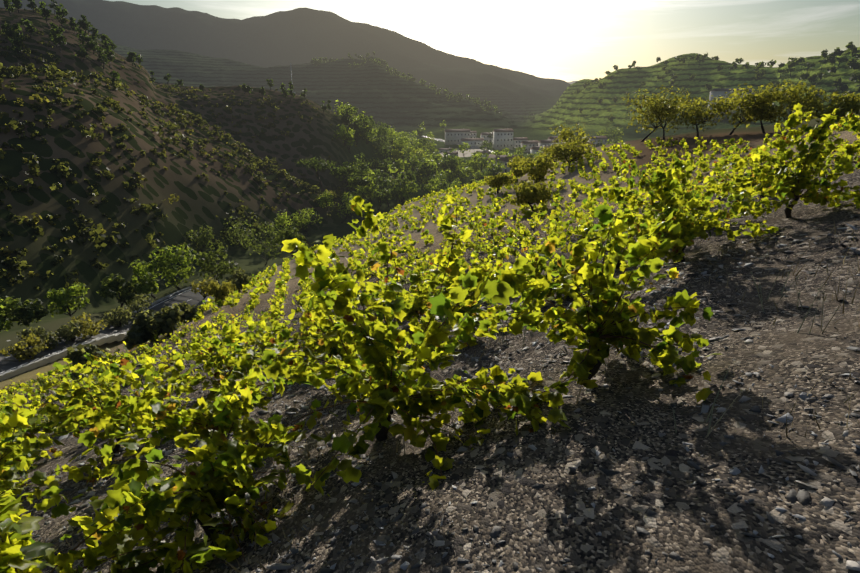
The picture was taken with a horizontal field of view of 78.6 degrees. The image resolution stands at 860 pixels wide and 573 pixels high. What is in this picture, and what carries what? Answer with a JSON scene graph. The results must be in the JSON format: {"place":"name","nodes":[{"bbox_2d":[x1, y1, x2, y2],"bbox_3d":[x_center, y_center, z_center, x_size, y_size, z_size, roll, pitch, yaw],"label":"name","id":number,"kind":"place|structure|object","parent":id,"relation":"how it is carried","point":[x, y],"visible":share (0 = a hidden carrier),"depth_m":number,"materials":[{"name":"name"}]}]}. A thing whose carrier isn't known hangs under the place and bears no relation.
{"place":"outdoors","nodes":[
{"label":"outdoors","id":0,"kind":"place"},
{"bbox_2d":[0,287,214,380],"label":"road","id":1,"kind":"structure","parent":0,"point":[11,366],"depth_m":56.99,"materials":[{"name":"grey asphalt"}]},
{"bbox_2d":[0,0,859,572],"bbox_3d":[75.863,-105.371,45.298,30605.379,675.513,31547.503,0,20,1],"label":"ground","id":2,"kind":"structure","parent":0,"point":[214,54],"depth_m":7.47,"materials":[{"name":"soil"}]},
{"bbox_2d":[0,484,194,572],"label":"vine","id":3,"kind":"object","parent":2,"relation":"on","point":[22,550],"visible":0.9,"depth_m":2.88,"materials":[{"name":"green plant"}]},
{"bbox_2d":[0,268,251,367],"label":"roadside olive trees","id":4,"kind":"object","parent":2,"relation":"on","point":[148,322],"visible":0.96,"depth_m":48.92,"materials":[{"name":"green plant"}]},
{"bbox_2d":[0,185,367,331],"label":"trees","id":5,"kind":"object","parent":2,"relation":"on","point":[115,286],"visible":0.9,"depth_m":79.98,"materials":[{"name":"green plant"}]},
{"bbox_2d":[1,0,367,132],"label":"hill pines","id":6,"kind":"object","parent":2,"relation":"on","point":[59,38],"visible":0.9,"depth_m":210.72,"materials":[{"name":"green plant"}]},
{"bbox_2d":[45,367,329,572],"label":"vine","id":7,"kind":"object","parent":2,"relation":"on","point":[226,478],"visible":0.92,"depth_m":3.28,"materials":[{"name":"green plant"}]},
{"bbox_2d":[0,4,395,294],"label":"hill shrubs","id":8,"kind":"object","parent":2,"relation":"on","point":[50,71],"visible":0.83,"depth_m":132.35,"materials":[{"name":"green plant"}]},
{"bbox_2d":[0,249,588,526],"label":"vines","id":9,"kind":"object","parent":2,"relation":"on","point":[146,413],"visible":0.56,"depth_m":6.19,"materials":[{"name":"green plant"}]},
{"bbox_2d":[295,156,371,198],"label":"trees","id":10,"kind":"object","parent":2,"relation":"on","point":[322,164],"visible":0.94,"depth_m":206.39,"materials":[{"name":"green plant"}]},
{"bbox_2d":[231,195,570,495],"bbox_3d":[-0.334,0.422,4.057,2.766,1.973,2.806,0,20,1],"label":"vine","id":11,"kind":"object","parent":2,"relation":"on","point":[386,353],"visible":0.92,"depth_m":3.90,"materials":[{"name":"green plant"}]},
{"bbox_2d":[0,138,859,429],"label":"vine rows","id":12,"kind":"object","parent":2,"relation":"on","point":[148,358],"visible":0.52,"depth_m":15.47,"materials":[{"name":"green plant"}]},
{"bbox_2d":[8,115,859,391],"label":"vine rows","id":13,"kind":"object","parent":2,"relation":"on","point":[588,203],"visible":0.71,"depth_m":45.19,"materials":[{"name":"green plant"}]},
{"bbox_2d":[17,215,859,572],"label":"stones","id":14,"kind":"object","parent":2,"relation":"on","point":[801,497],"visible":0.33,"depth_m":3.15,"materials":[{"name":"grey stone"}]},
{"bbox_2d":[26,184,859,572],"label":"dry weeds","id":15,"kind":"object","parent":2,"relation":"on","point":[578,394],"visible":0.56,"depth_m":4.07,"materials":[{"name":"plant"}]},
{"bbox_2d":[446,151,457,156],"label":"house","id":16,"kind":"structure","parent":2,"relation":"on","point":[452,153],"depth_m":382.29,"materials":[{"name":"tile"}]},
{"bbox_2d":[445,129,470,144],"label":"house","id":17,"kind":"structure","parent":2,"relation":"on","point":[453,136],"depth_m":511.47,"materials":[{"name":"tile"}]},
{"bbox_2d":[421,136,508,153],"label":"village road","id":18,"kind":"structure","parent":2,"relation":"on","point":[441,140],"depth_m":552.27,"materials":[{"name":"grey asphalt"}]},
{"bbox_2d":[461,138,483,147],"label":"house","id":19,"kind":"structure","parent":2,"relation":"on","point":[477,142],"depth_m":497.59,"materials":[{"name":"tile"}]},
{"bbox_2d":[470,131,476,137],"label":"house","id":20,"kind":"structure","parent":2,"relation":"on","point":[473,134],"depth_m":565.54,"materials":[{"name":"tile"}]},
{"bbox_2d":[475,150,489,158],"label":"house","id":21,"kind":"structure","parent":2,"relation":"on","point":[485,152],"depth_m":378.39,"materials":[{"name":"tile"}]},
{"bbox_2d":[480,132,492,142],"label":"house","id":22,"kind":"structure","parent":2,"relation":"on","point":[484,135],"depth_m":547.77,"materials":[{"name":"tile"}]},
{"bbox_2d":[484,172,514,192],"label":"almond tree","id":23,"kind":"object","parent":2,"relation":"on","point":[498,180],"visible":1,"depth_m":61.97,"materials":[{"name":"green plant"}]},
{"bbox_2d":[492,128,513,149],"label":"house","id":24,"kind":"structure","parent":2,"relation":"on","point":[502,138],"depth_m":483.40,"materials":[{"name":"tile"}]},
{"bbox_2d":[487,154,521,173],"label":"house","id":25,"kind":"structure","parent":2,"relation":"on","point":[504,159],"depth_m":297.47,"materials":[{"name":"tile"}]},
{"bbox_2d":[506,156,527,179],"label":"almond tree","id":26,"kind":"object","parent":2,"relation":"on","point":[516,172],"visible":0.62,"depth_m":72.60,"materials":[{"name":"green plant"}]},
{"bbox_2d":[513,137,527,147],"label":"house","id":27,"kind":"structure","parent":2,"relation":"on","point":[517,141],"depth_m":511.37,"materials":[{"name":"tile"}]},
{"bbox_2d":[521,140,538,151],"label":"house","id":28,"kind":"structure","parent":2,"relation":"on","point":[529,143],"depth_m":459.80,"materials":[{"name":"tile"}]},
{"bbox_2d":[510,180,553,210],"bbox_3d":[7.645,-6.902,40.418,2.918,2.699,3.632,19,27,41],"label":"almond tree","id":29,"kind":"object","parent":2,"relation":"on","point":[531,193],"visible":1,"depth_m":39.96,"materials":[{"name":"green plant"}]},
{"bbox_2d":[514,154,556,185],"bbox_3d":[10.608,-11.418,53.141,4.306,3.952,4.333,0,20,1],"label":"almond tree","id":30,"kind":"object","parent":2,"relation":"on","point":[538,173],"visible":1,"depth_m":52.55,"materials":[{"name":"green plant"}]},
{"bbox_2d":[530,146,548,156],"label":"house","id":31,"kind":"structure","parent":2,"relation":"on","point":[534,149],"depth_m":398.48,"materials":[{"name":"tile"}]},
{"bbox_2d":[539,139,562,147],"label":"house","id":32,"kind":"structure","parent":2,"relation":"on","point":[545,143],"depth_m":434.94,"materials":[{"name":"tile"}]},
{"bbox_2d":[547,136,559,139],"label":"house","id":33,"kind":"structure","parent":2,"relation":"on","point":[551,137],"depth_m":455.25,"materials":[{"name":"tile"}]},
{"bbox_2d":[539,143,570,165],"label":"almond tree","id":34,"kind":"object","parent":2,"relation":"on","point":[545,150],"visible":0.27,"depth_m":79.63,"materials":[{"name":"green plant"}]},
{"bbox_2d":[549,136,593,169],"bbox_3d":[17.479,-16.465,65.161,5.339,4.285,4.177,11,22,27],"label":"almond tree","id":35,"kind":"object","parent":2,"relation":"on","point":[577,152],"visible":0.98,"depth_m":64.33,"materials":[{"name":"green plant"}]},
{"bbox_2d":[549,123,595,160],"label":"almond tree","id":36,"kind":"object","parent":2,"relation":"on","point":[564,135],"visible":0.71,"depth_m":71.89,"materials":[{"name":"green plant"}]},
{"bbox_2d":[334,66,823,214],"bbox_3d":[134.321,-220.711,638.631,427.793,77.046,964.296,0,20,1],"label":"valley trees","id":37,"kind":"object","parent":2,"relation":"on","point":[402,188],"visible":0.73,"depth_m":283.20,"materials":[{"name":"green plant"}]},
{"bbox_2d":[310,41,859,122],"bbox_3d":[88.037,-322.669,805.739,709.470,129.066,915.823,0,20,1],"label":"skyline trees","id":38,"kind":"object","parent":2,"relation":"on","point":[831,58],"visible":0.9,"depth_m":624.47,"materials":[{"name":"green plant"}]},
{"bbox_2d":[588,136,607,146],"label":"house","id":39,"kind":"structure","parent":2,"relation":"on","point":[604,139],"depth_m":447.38,"materials":[{"name":"tile"}]},
{"bbox_2d":[478,204,720,407],"bbox_3d":[1.365,0.104,4.233,1.939,1.564,1.968,0,20,1],"label":"vine","id":40,"kind":"object","parent":2,"relation":"on","point":[603,321],"visible":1,"depth_m":4.13,"materials":[{"name":"green plant"}]},
{"bbox_2d":[579,96,636,132],"bbox_3d":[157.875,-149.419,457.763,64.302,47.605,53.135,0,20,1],"label":"almond tree","id":41,"kind":"object","parent":2,"relation":"on","point":[613,112],"visible":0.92,"depth_m":455.18,"materials":[{"name":"green plant"}]},
{"bbox_2d":[621,84,691,141],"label":"almond tree","id":42,"kind":"object","parent":2,"relation":"on","point":[639,116],"visible":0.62,"depth_m":66.39,"materials":[{"name":"green plant"}]},
{"bbox_2d":[640,90,691,139],"bbox_3d":[28.521,-20.477,63.176,5.829,5.846,6.085,10,22,27],"label":"almond tree","id":43,"kind":"object","parent":2,"relation":"on","point":[656,113],"visible":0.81,"depth_m":62.93,"materials":[{"name":"green plant"}]},
{"bbox_2d":[587,154,793,262],"bbox_3d":[3.951,-1.200,8.113,3.043,1.794,2.554,0,20,1],"label":"vine","id":44,"kind":"object","parent":2,"relation":"on","point":[691,227],"visible":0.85,"depth_m":7.72,"materials":[{"name":"green plant"}]},
{"bbox_2d":[662,92,738,136],"bbox_3d":[29.639,-19.038,58.795,6.717,5.040,7.534,0,20,1],"label":"almond tree","id":45,"kind":"object","parent":2,"relation":"on","point":[695,110],"visible":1,"depth_m":57.30,"materials":[{"name":"green plant"}]},
{"bbox_2d":[708,88,754,113],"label":"farmhouse","id":46,"kind":"object","parent":2,"relation":"on","point":[716,92],"visible":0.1,"depth_m":517.56,"materials":[{"name":"tile"}]},
{"bbox_2d":[711,83,776,134],"bbox_3d":[32.835,-18.366,54.782,5.739,5.365,7.042,0,20,1],"label":"almond tree","id":47,"kind":"object","parent":2,"relation":"on","point":[730,103],"visible":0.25,"depth_m":54.59,"materials":[{"name":"green plant"}]},
{"bbox_2d":[728,83,788,133],"bbox_3d":[32.760,-17.586,52.211,6.300,4.926,4.574,-12,23,-29],"label":"almond tree","id":48,"kind":"object","parent":2,"relation":"on","point":[766,97],"visible":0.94,"depth_m":51.38,"materials":[{"name":"green plant"}]},
{"bbox_2d":[695,102,859,218],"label":"vine","id":49,"kind":"object","parent":2,"relation":"on","point":[769,176],"visible":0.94,"depth_m":9.03,"materials":[{"name":"green plant"}]},
{"bbox_2d":[770,80,829,129],"bbox_3d":[35.285,-17.269,50.307,5.725,4.910,5.132,0,20,1],"label":"almond tree","id":50,"kind":"object","parent":2,"relation":"on","point":[792,91],"visible":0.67,"depth_m":49.84,"materials":[{"name":"green plant"}]},
{"bbox_2d":[767,103,859,170],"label":"vine","id":51,"kind":"object","parent":2,"relation":"on","point":[850,149],"visible":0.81,"depth_m":9.48,"materials":[{"name":"green plant"}]},
{"bbox_2d":[804,90,859,127],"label":"almond tree","id":52,"kind":"object","parent":2,"relation":"on","point":[851,102],"visible":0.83,"depth_m":45.98,"materials":[{"name":"green plant"}]},
{"bbox_2d":[440,147,486,156],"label":"ground","id":53,"kind":"structure","parent":0,"point":[467,153],"depth_m":438.25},
{"bbox_2d":[439,147,451,153],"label":"house","id":54,"kind":"structure","parent":53,"relation":"on","point":[444,149],"depth_m":442.47,"materials":[{"name":"tile"}]},
{"bbox_2d":[107,0,859,81],"label":"sky","id":55,"kind":"structure","parent":0,"point":[565,40],"materials":[{"name":"white"}]}
]}

